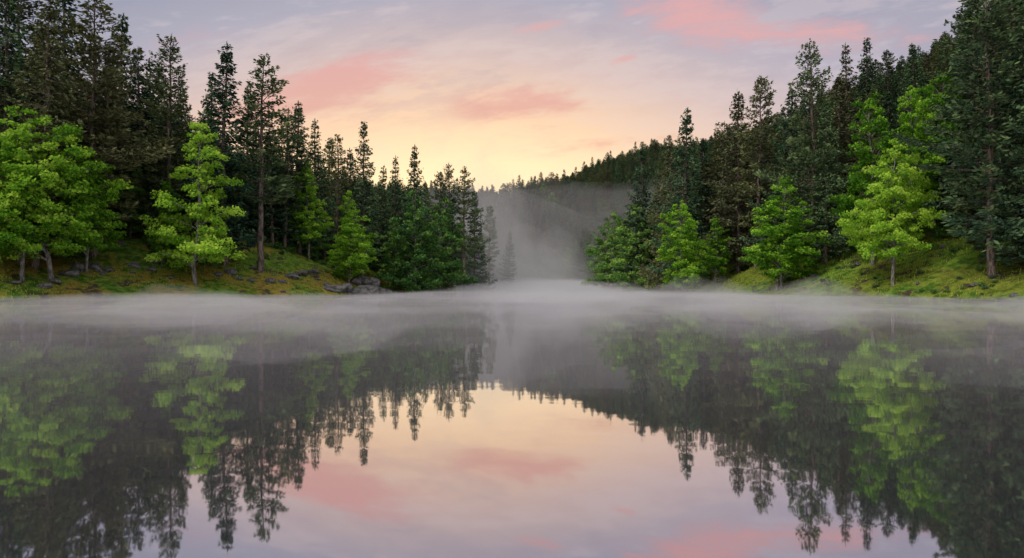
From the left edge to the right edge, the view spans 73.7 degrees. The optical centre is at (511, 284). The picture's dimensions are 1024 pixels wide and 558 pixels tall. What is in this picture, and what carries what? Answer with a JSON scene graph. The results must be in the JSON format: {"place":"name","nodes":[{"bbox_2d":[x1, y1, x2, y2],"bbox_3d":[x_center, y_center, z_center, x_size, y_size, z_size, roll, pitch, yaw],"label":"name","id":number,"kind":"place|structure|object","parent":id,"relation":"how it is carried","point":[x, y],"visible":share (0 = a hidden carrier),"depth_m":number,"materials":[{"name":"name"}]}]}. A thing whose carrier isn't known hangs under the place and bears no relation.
{"place":"outdoors","nodes":[
{"label":"outdoors","id":0,"kind":"place"},
{"bbox_2d":[0,0,1007,193],"label":"sky","id":1,"kind":"structure","parent":0,"point":[501,91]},
{"bbox_2d":[0,288,1023,557],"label":"lake water","id":2,"kind":"structure","parent":0,"point":[542,422],"depth_m":9.57,"materials":[{"name":"liquid"}]},
{"bbox_2d":[0,179,1023,301],"bbox_3d":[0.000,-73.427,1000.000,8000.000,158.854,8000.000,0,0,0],"label":"ground","id":3,"kind":"structure","parent":0,"point":[117,259],"depth_m":100.22,"materials":[{"name":"plant"}]},
{"bbox_2d":[0,141,52,261],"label":"maple tree","id":4,"kind":"object","parent":3,"relation":"on","point":[12,237],"visible":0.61,"depth_m":84.65,"materials":[{"name":"green plant"}]},
{"bbox_2d":[0,0,56,217],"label":"spruce tree","id":5,"kind":"object","parent":3,"relation":"on","point":[6,84],"visible":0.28,"depth_m":95.92,"materials":[{"name":"green plant"}]},
{"bbox_2d":[0,121,78,281],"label":"maple tree","id":6,"kind":"object","parent":3,"relation":"on","point":[48,183],"visible":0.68,"depth_m":86.59,"materials":[{"name":"green plant"}]},
{"bbox_2d":[11,27,71,162],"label":"spruce tree","id":7,"kind":"object","parent":3,"relation":"on","point":[32,100],"visible":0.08,"depth_m":99.56,"materials":[{"name":"green plant"}]},
{"bbox_2d":[0,0,88,147],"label":"pine tree","id":8,"kind":"object","parent":3,"relation":"on","point":[23,12],"visible":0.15,"depth_m":103.22,"materials":[{"name":"green plant"}]},
{"bbox_2d":[36,283,52,288],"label":"rock","id":9,"kind":"object","parent":3,"relation":"on","point":[46,285],"visible":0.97,"depth_m":87.69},
{"bbox_2d":[0,0,104,269],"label":"spruce tree","id":10,"kind":"object","parent":3,"relation":"on","point":[47,65],"visible":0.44,"depth_m":92.23,"materials":[{"name":"green plant"}]},
{"bbox_2d":[47,278,61,283],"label":"rock","id":11,"kind":"object","parent":3,"relation":"on","point":[55,280],"visible":0.91,"depth_m":89.49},
{"bbox_2d":[0,105,133,277],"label":"maple tree","id":12,"kind":"object","parent":3,"relation":"on","point":[82,185],"visible":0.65,"depth_m":89.02,"materials":[{"name":"green plant"}]},
{"bbox_2d":[57,268,79,276],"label":"rock","id":13,"kind":"object","parent":3,"relation":"on","point":[73,272],"visible":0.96,"depth_m":92.53,"materials":[{"name":"stone"}]},
{"bbox_2d":[71,262,84,271],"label":"rock","id":14,"kind":"object","parent":3,"relation":"on","point":[79,266],"visible":0.7,"depth_m":94.51,"materials":[{"name":"stone"}]},
{"bbox_2d":[34,149,126,273],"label":"maple tree","id":15,"kind":"object","parent":3,"relation":"on","point":[87,216],"visible":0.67,"depth_m":94.50,"materials":[{"name":"green plant"}]},
{"bbox_2d":[23,0,143,196],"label":"spruce tree","id":16,"kind":"object","parent":3,"relation":"on","point":[64,10],"visible":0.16,"depth_m":111.90,"materials":[{"name":"green plant"}]},
{"bbox_2d":[88,262,102,271],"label":"rock","id":17,"kind":"object","parent":3,"relation":"on","point":[95,266],"visible":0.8,"depth_m":96.59,"materials":[{"name":"stone"}]},
{"bbox_2d":[35,0,180,256],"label":"pine tree","id":18,"kind":"object","parent":3,"relation":"on","point":[92,139],"visible":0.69,"depth_m":99.05,"materials":[{"name":"green plant"}]},
{"bbox_2d":[80,44,148,221],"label":"spruce tree","id":19,"kind":"object","parent":3,"relation":"on","point":[116,126],"visible":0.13,"depth_m":112.21,"materials":[{"name":"green plant"}]},
{"bbox_2d":[86,12,145,208],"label":"spruce tree","id":20,"kind":"object","parent":3,"relation":"on","point":[123,31],"visible":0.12,"depth_m":122.27,"materials":[{"name":"green plant"}]},
{"bbox_2d":[127,261,141,268],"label":"rock","id":21,"kind":"object","parent":3,"relation":"on","point":[134,264],"visible":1,"depth_m":100.58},
{"bbox_2d":[112,167,157,236],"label":"alder tree","id":22,"kind":"object","parent":3,"relation":"on","point":[139,190],"visible":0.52,"depth_m":112.00,"materials":[{"name":"green plant"}]},
{"bbox_2d":[116,46,166,209],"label":"spruce tree","id":23,"kind":"object","parent":3,"relation":"on","point":[137,94],"visible":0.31,"depth_m":118.58,"materials":[{"name":"green plant"}]},
{"bbox_2d":[132,58,172,210],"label":"spruce tree","id":24,"kind":"object","parent":3,"relation":"on","point":[149,69],"visible":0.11,"depth_m":128.07,"materials":[{"name":"green plant"}]},
{"bbox_2d":[148,211,172,265],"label":"maple tree","id":25,"kind":"object","parent":3,"relation":"on","point":[160,247],"visible":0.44,"depth_m":103.62,"materials":[{"name":"green plant"}]},
{"bbox_2d":[134,34,198,223],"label":"pine tree","id":26,"kind":"object","parent":3,"relation":"on","point":[170,115],"visible":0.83,"depth_m":110.57,"materials":[{"name":"green plant"}]},
{"bbox_2d":[152,180,185,261],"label":"maple tree","id":27,"kind":"object","parent":3,"relation":"on","point":[173,247],"visible":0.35,"depth_m":105.23,"materials":[{"name":"green plant"}]},
{"bbox_2d":[157,79,196,216],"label":"spruce tree","id":28,"kind":"object","parent":3,"relation":"on","point":[182,211],"visible":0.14,"depth_m":124.88,"materials":[{"name":"green plant"}]},
{"bbox_2d":[138,121,247,284],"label":"maple tree","id":29,"kind":"object","parent":3,"relation":"on","point":[199,244],"visible":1,"depth_m":100.50,"materials":[{"name":"green plant"}]},
{"bbox_2d":[180,72,231,222],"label":"spruce tree","id":30,"kind":"object","parent":3,"relation":"on","point":[218,141],"visible":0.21,"depth_m":121.91,"materials":[{"name":"green plant"}]},
{"bbox_2d":[172,41,267,265],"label":"spruce tree","id":31,"kind":"object","parent":3,"relation":"on","point":[237,236],"visible":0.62,"depth_m":109.36,"materials":[{"name":"green plant"}]},
{"bbox_2d":[224,268,236,275],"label":"rock","id":32,"kind":"object","parent":3,"relation":"on","point":[231,271],"visible":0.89,"depth_m":107.53,"materials":[{"name":"stone"}]},
{"bbox_2d":[218,87,281,229],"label":"spruce tree","id":33,"kind":"object","parent":3,"relation":"on","point":[251,209],"visible":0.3,"depth_m":128.91,"materials":[{"name":"green plant"}]},
{"bbox_2d":[231,53,308,272],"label":"pine tree","id":34,"kind":"object","parent":3,"relation":"on","point":[260,199],"visible":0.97,"depth_m":111.72,"materials":[{"name":"green plant"}]},
{"bbox_2d":[247,109,295,247],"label":"spruce tree","id":35,"kind":"object","parent":3,"relation":"on","point":[270,218],"visible":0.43,"depth_m":125.51,"materials":[{"name":"green plant"}]},
{"bbox_2d":[264,106,317,250],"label":"pine tree","id":36,"kind":"object","parent":3,"relation":"on","point":[288,164],"visible":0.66,"depth_m":127.59,"materials":[{"name":"green plant"}]},
{"bbox_2d":[284,273,299,278],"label":"rock","id":37,"kind":"object","parent":3,"relation":"on","point":[293,275],"visible":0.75,"depth_m":113.44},
{"bbox_2d":[263,101,326,255],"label":"spruce tree","id":38,"kind":"object","parent":3,"relation":"on","point":[280,236],"visible":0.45,"depth_m":130.56,"materials":[{"name":"green plant"}]},
{"bbox_2d":[296,270,308,275],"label":"rock","id":39,"kind":"object","parent":3,"relation":"on","point":[303,273],"visible":0.71,"depth_m":116.30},
{"bbox_2d":[287,160,333,258],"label":"maple tree","id":40,"kind":"object","parent":3,"relation":"on","point":[312,233],"visible":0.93,"depth_m":128.84,"materials":[{"name":"green plant"}]},
{"bbox_2d":[290,118,338,259],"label":"spruce tree","id":41,"kind":"object","parent":3,"relation":"on","point":[316,159],"visible":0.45,"depth_m":139.40,"materials":[{"name":"green plant"}]},
{"bbox_2d":[323,285,334,291],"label":"rock","id":42,"kind":"object","parent":3,"relation":"on","point":[330,288],"visible":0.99,"depth_m":114.59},
{"bbox_2d":[316,138,343,262],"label":"spruce tree","id":43,"kind":"object","parent":3,"relation":"on","point":[328,180],"visible":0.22,"depth_m":159.87,"materials":[{"name":"green plant"}]},
{"bbox_2d":[316,134,351,268],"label":"pine tree","id":44,"kind":"object","parent":3,"relation":"on","point":[338,174],"visible":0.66,"depth_m":149.59,"materials":[{"name":"green plant"}]},
{"bbox_2d":[333,285,346,292],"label":"rock","id":45,"kind":"object","parent":3,"relation":"on","point":[339,288],"visible":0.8,"depth_m":115.61,"materials":[{"name":"stone"}]},
{"bbox_2d":[325,190,360,274],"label":"maple tree","id":46,"kind":"object","parent":3,"relation":"on","point":[346,199],"visible":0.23,"depth_m":139.45,"materials":[{"name":"green plant"}]},
{"bbox_2d":[342,283,353,292],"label":"rock","id":47,"kind":"object","parent":3,"relation":"on","point":[349,287],"visible":0.54,"depth_m":117.44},
{"bbox_2d":[327,148,370,268],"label":"spruce tree","id":48,"kind":"object","parent":3,"relation":"on","point":[350,155],"visible":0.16,"depth_m":163.85,"materials":[{"name":"green plant"}]},
{"bbox_2d":[326,209,377,282],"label":"maple tree","id":49,"kind":"object","parent":3,"relation":"on","point":[361,259],"visible":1,"depth_m":123.05,"materials":[{"name":"green plant"}]},
{"bbox_2d":[347,288,362,295],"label":"rock","id":50,"kind":"object","parent":3,"relation":"on","point":[356,292],"visible":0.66,"depth_m":118.34,"materials":[{"name":"stone"}]},
{"bbox_2d":[350,276,360,285],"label":"rock","id":51,"kind":"object","parent":3,"relation":"on","point":[356,280],"visible":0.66,"depth_m":124.34,"materials":[{"name":"stone"}]},
{"bbox_2d":[339,121,382,278],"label":"spruce tree","id":52,"kind":"object","parent":3,"relation":"on","point":[363,184],"visible":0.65,"depth_m":151.98,"materials":[{"name":"green plant"}]},
{"bbox_2d":[357,285,371,295],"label":"rock","id":53,"kind":"object","parent":3,"relation":"on","point":[365,290],"visible":0.43,"depth_m":120.56,"materials":[{"name":"stone"}]},
{"bbox_2d":[360,276,371,284],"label":"rock","id":54,"kind":"object","parent":3,"relation":"on","point":[365,280],"visible":0.46,"depth_m":126.54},
{"bbox_2d":[365,285,379,295],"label":"rock","id":55,"kind":"object","parent":3,"relation":"on","point":[374,290],"visible":0.49,"depth_m":122.31,"materials":[{"name":"stone"}]},
{"bbox_2d":[369,277,379,286],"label":"rock","id":56,"kind":"object","parent":3,"relation":"on","point":[374,281],"visible":0.44,"depth_m":127.09,"materials":[{"name":"stone"}]},
{"bbox_2d":[366,165,393,277],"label":"spruce tree","id":57,"kind":"object","parent":3,"relation":"on","point":[380,227],"visible":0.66,"depth_m":169.68,"materials":[{"name":"green plant"}]},
{"bbox_2d":[375,155,406,271],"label":"spruce tree","id":58,"kind":"object","parent":3,"relation":"on","point":[394,204],"visible":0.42,"depth_m":175.75,"materials":[{"name":"green plant"}]},
{"bbox_2d":[371,217,413,292],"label":"alder tree","id":59,"kind":"object","parent":3,"relation":"on","point":[396,255],"visible":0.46,"depth_m":163.46,"materials":[{"name":"green plant"}]},
{"bbox_2d":[377,190,449,293],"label":"alder tree","id":60,"kind":"object","parent":3,"relation":"on","point":[414,284],"visible":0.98,"depth_m":154.23,"materials":[{"name":"green plant"}]},
{"bbox_2d":[394,146,433,292],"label":"spruce tree","id":61,"kind":"object","parent":3,"relation":"on","point":[417,184],"visible":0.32,"depth_m":169.39,"materials":[{"name":"green plant"}]},
{"bbox_2d":[417,181,438,279],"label":"spruce tree","id":62,"kind":"object","parent":3,"relation":"on","point":[428,201],"visible":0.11,"depth_m":189.32,"materials":[{"name":"green plant"}]},
{"bbox_2d":[426,171,452,261],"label":"pine tree","id":63,"kind":"object","parent":3,"relation":"on","point":[441,184],"visible":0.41,"depth_m":199.25,"materials":[{"name":"green plant"}]},
{"bbox_2d":[433,163,461,259],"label":"pine tree","id":64,"kind":"object","parent":3,"relation":"on","point":[448,175],"visible":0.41,"depth_m":204.56,"materials":[{"name":"green plant"}]},
{"bbox_2d":[417,197,478,292],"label":"alder tree","id":65,"kind":"object","parent":3,"relation":"on","point":[450,277],"visible":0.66,"depth_m":167.11,"materials":[{"name":"green plant"}]},
{"bbox_2d":[452,166,483,290],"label":"pine tree","id":66,"kind":"object","parent":3,"relation":"on","point":[464,213],"visible":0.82,"depth_m":224.63,"materials":[{"name":"green plant"}]},
{"bbox_2d":[457,190,497,290],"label":"spruce tree","id":67,"kind":"object","parent":3,"relation":"on","point":[478,265],"visible":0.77,"depth_m":239.02,"materials":[{"name":"green plant"}]},
{"bbox_2d":[475,206,499,287],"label":"pine tree","id":68,"kind":"object","parent":3,"relation":"on","point":[487,220],"visible":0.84,"depth_m":299.81,"materials":[{"name":"green plant"}]},
{"bbox_2d":[497,231,518,288],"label":"spruce tree","id":69,"kind":"object","parent":3,"relation":"on","point":[509,270],"visible":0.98,"depth_m":329.30,"materials":[{"name":"grey plant"}]},
{"bbox_2d":[0,0,1023,284],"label":"conifer forest","id":70,"kind":"object","parent":3,"relation":"on","point":[576,210],"visible":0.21,"depth_m":462.92,"materials":[{"name":"plant"}]},
{"bbox_2d":[511,253,535,287],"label":"alder tree","id":71,"kind":"object","parent":3,"relation":"on","point":[527,279],"visible":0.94,"depth_m":424.52,"materials":[{"name":"grey plant"}]},
{"bbox_2d":[50,197,1019,293],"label":"undergrowth","id":72,"kind":"object","parent":3,"relation":"on","point":[939,231],"visible":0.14,"depth_m":108.46,"materials":[{"name":"plant"}]},
{"bbox_2d":[533,256,555,287],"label":"alder tree","id":73,"kind":"object","parent":3,"relation":"on","point":[546,281],"visible":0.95,"depth_m":429.05,"materials":[{"name":"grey plant"}]},
{"bbox_2d":[559,247,574,281],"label":"alder tree","id":74,"kind":"object","parent":3,"relation":"on","point":[567,259],"visible":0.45,"depth_m":414.78,"materials":[{"name":"grey plant"}]},
{"bbox_2d":[579,231,603,280],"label":"alder tree","id":75,"kind":"object","parent":3,"relation":"on","point":[590,272],"visible":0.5,"depth_m":330.35,"materials":[{"name":"green plant"}]},
{"bbox_2d":[580,211,627,290],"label":"alder tree","id":76,"kind":"object","parent":3,"relation":"on","point":[605,266],"visible":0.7,"depth_m":213.39,"materials":[{"name":"green plant"}]},
{"bbox_2d":[607,221,636,282],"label":"alder tree","id":77,"kind":"object","parent":3,"relation":"on","point":[617,247],"visible":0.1,"depth_m":247.68,"materials":[{"name":"green plant"}]},
{"bbox_2d":[611,146,660,291],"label":"spruce tree","id":78,"kind":"object","parent":3,"relation":"on","point":[641,202],"visible":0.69,"depth_m":177.43,"materials":[{"name":"green plant"}]},
{"bbox_2d":[607,203,670,292],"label":"alder tree","id":79,"kind":"object","parent":3,"relation":"on","point":[624,278],"visible":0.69,"depth_m":175.14,"materials":[{"name":"green plant"}]},
{"bbox_2d":[640,213,666,287],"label":"alder tree","id":80,"kind":"object","parent":3,"relation":"on","point":[656,230],"visible":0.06,"depth_m":187.87,"materials":[{"name":"green plant"}]},
{"bbox_2d":[650,170,668,232],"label":"spruce tree","id":81,"kind":"object","parent":3,"relation":"on","point":[654,199],"visible":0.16,"depth_m":199.10,"materials":[{"name":"green plant"}]},
{"bbox_2d":[636,142,683,292],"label":"spruce tree","id":82,"kind":"object","parent":3,"relation":"on","point":[647,272],"visible":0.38,"depth_m":164.72,"materials":[{"name":"green plant"}]},
{"bbox_2d":[655,200,707,294],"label":"maple tree","id":83,"kind":"object","parent":3,"relation":"on","point":[688,260],"visible":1,"depth_m":134.71,"materials":[{"name":"green plant"}]},
{"bbox_2d":[646,107,718,293],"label":"spruce tree","id":84,"kind":"object","parent":3,"relation":"on","point":[686,122],"visible":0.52,"depth_m":152.34,"materials":[{"name":"green plant"}]},
{"bbox_2d":[687,138,726,260],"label":"spruce tree","id":85,"kind":"object","parent":3,"relation":"on","point":[702,191],"visible":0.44,"depth_m":159.27,"materials":[{"name":"green plant"}]},
{"bbox_2d":[698,217,732,285],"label":"maple tree","id":86,"kind":"object","parent":3,"relation":"on","point":[716,263],"visible":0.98,"depth_m":143.32,"materials":[{"name":"green plant"}]},
{"bbox_2d":[695,120,748,274],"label":"pine tree","id":87,"kind":"object","parent":3,"relation":"on","point":[713,157],"visible":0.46,"depth_m":156.56,"materials":[{"name":"green plant"}]},
{"bbox_2d":[694,91,767,273],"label":"spruce tree","id":88,"kind":"object","parent":3,"relation":"on","point":[734,249],"visible":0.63,"depth_m":149.74,"materials":[{"name":"green plant"}]},
{"bbox_2d":[731,75,796,267],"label":"pine tree","id":89,"kind":"object","parent":3,"relation":"on","point":[756,142],"visible":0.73,"depth_m":141.50,"materials":[{"name":"green plant"}]},
{"bbox_2d":[745,109,787,248],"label":"spruce tree","id":90,"kind":"object","parent":3,"relation":"on","point":[765,162],"visible":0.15,"depth_m":150.67,"materials":[{"name":"green plant"}]},
{"bbox_2d":[737,91,809,254],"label":"spruce tree","id":91,"kind":"object","parent":3,"relation":"on","point":[782,146],"visible":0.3,"depth_m":135.55,"materials":[{"name":"green plant"}]},
{"bbox_2d":[738,176,832,290],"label":"maple tree","id":92,"kind":"object","parent":3,"relation":"on","point":[787,260],"visible":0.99,"depth_m":111.83,"materials":[{"name":"green plant"}]},
{"bbox_2d":[755,38,851,260],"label":"pine tree","id":93,"kind":"object","parent":3,"relation":"on","point":[801,152],"visible":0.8,"depth_m":118.34,"materials":[{"name":"green plant"}]},
{"bbox_2d":[789,74,860,247],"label":"spruce tree","id":94,"kind":"object","parent":3,"relation":"on","point":[844,130],"visible":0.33,"depth_m":127.48,"materials":[{"name":"green plant"}]},
{"bbox_2d":[796,100,863,263],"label":"spruce tree","id":95,"kind":"object","parent":3,"relation":"on","point":[827,219],"visible":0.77,"depth_m":115.08,"materials":[{"name":"green plant"}]},
{"bbox_2d":[833,42,866,174],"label":"spruce tree","id":96,"kind":"object","parent":3,"relation":"on","point":[850,80],"visible":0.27,"depth_m":149.51,"materials":[{"name":"green plant"}]},
{"bbox_2d":[848,37,883,157],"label":"spruce tree","id":97,"kind":"object","parent":3,"relation":"on","point":[867,89],"visible":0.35,"depth_m":154.95,"materials":[{"name":"green plant"}]},
{"bbox_2d":[827,91,907,265],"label":"maple tree","id":98,"kind":"object","parent":3,"relation":"on","point":[857,180],"visible":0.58,"depth_m":105.05,"materials":[{"name":"green plant"}]},
{"bbox_2d":[868,50,909,130],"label":"pine tree","id":99,"kind":"object","parent":3,"relation":"on","point":[883,90],"visible":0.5,"depth_m":149.64,"materials":[{"name":"green plant"}]},
{"bbox_2d":[836,138,945,285],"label":"maple tree","id":100,"kind":"object","parent":3,"relation":"on","point":[879,207],"visible":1,"depth_m":94.29,"materials":[{"name":"green plant"}]},
{"bbox_2d":[867,85,945,251],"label":"maple tree","id":101,"kind":"object","parent":3,"relation":"on","point":[910,102],"visible":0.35,"depth_m":104.25,"materials":[{"name":"green plant"}]},
{"bbox_2d":[897,44,926,153],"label":"spruce tree","id":102,"kind":"object","parent":3,"relation":"on","point":[914,74],"visible":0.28,"depth_m":134.51,"materials":[{"name":"green plant"}]},
{"bbox_2d":[903,72,980,236],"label":"pine tree","id":103,"kind":"object","parent":3,"relation":"on","point":[934,100],"visible":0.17,"depth_m":105.72,"materials":[{"name":"green plant"}]},
{"bbox_2d":[909,0,1003,228],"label":"spruce tree","id":104,"kind":"object","parent":3,"relation":"on","point":[947,192],"visible":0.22,"depth_m":103.31,"materials":[{"name":"green plant"}]},
{"bbox_2d":[892,0,1023,278],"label":"pine tree","id":105,"kind":"object","parent":3,"relation":"on","point":[963,112],"visible":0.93,"depth_m":85.18,"materials":[{"name":"green plant"}]},
{"bbox_2d":[929,0,993,129],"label":"pine tree","id":106,"kind":"object","parent":3,"relation":"on","point":[961,11],"visible":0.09,"depth_m":120.81,"materials":[{"name":"green plant"}]},
{"bbox_2d":[941,0,1023,265],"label":"spruce tree","id":107,"kind":"object","parent":3,"relation":"on","point":[1014,234],"visible":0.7,"depth_m":84.35,"materials":[{"name":"green plant"}]},
{"bbox_2d":[941,0,1023,229],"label":"spruce tree","id":108,"kind":"object","parent":3,"relation":"on","point":[982,206],"visible":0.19,"depth_m":96.96,"materials":[{"name":"green plant"}]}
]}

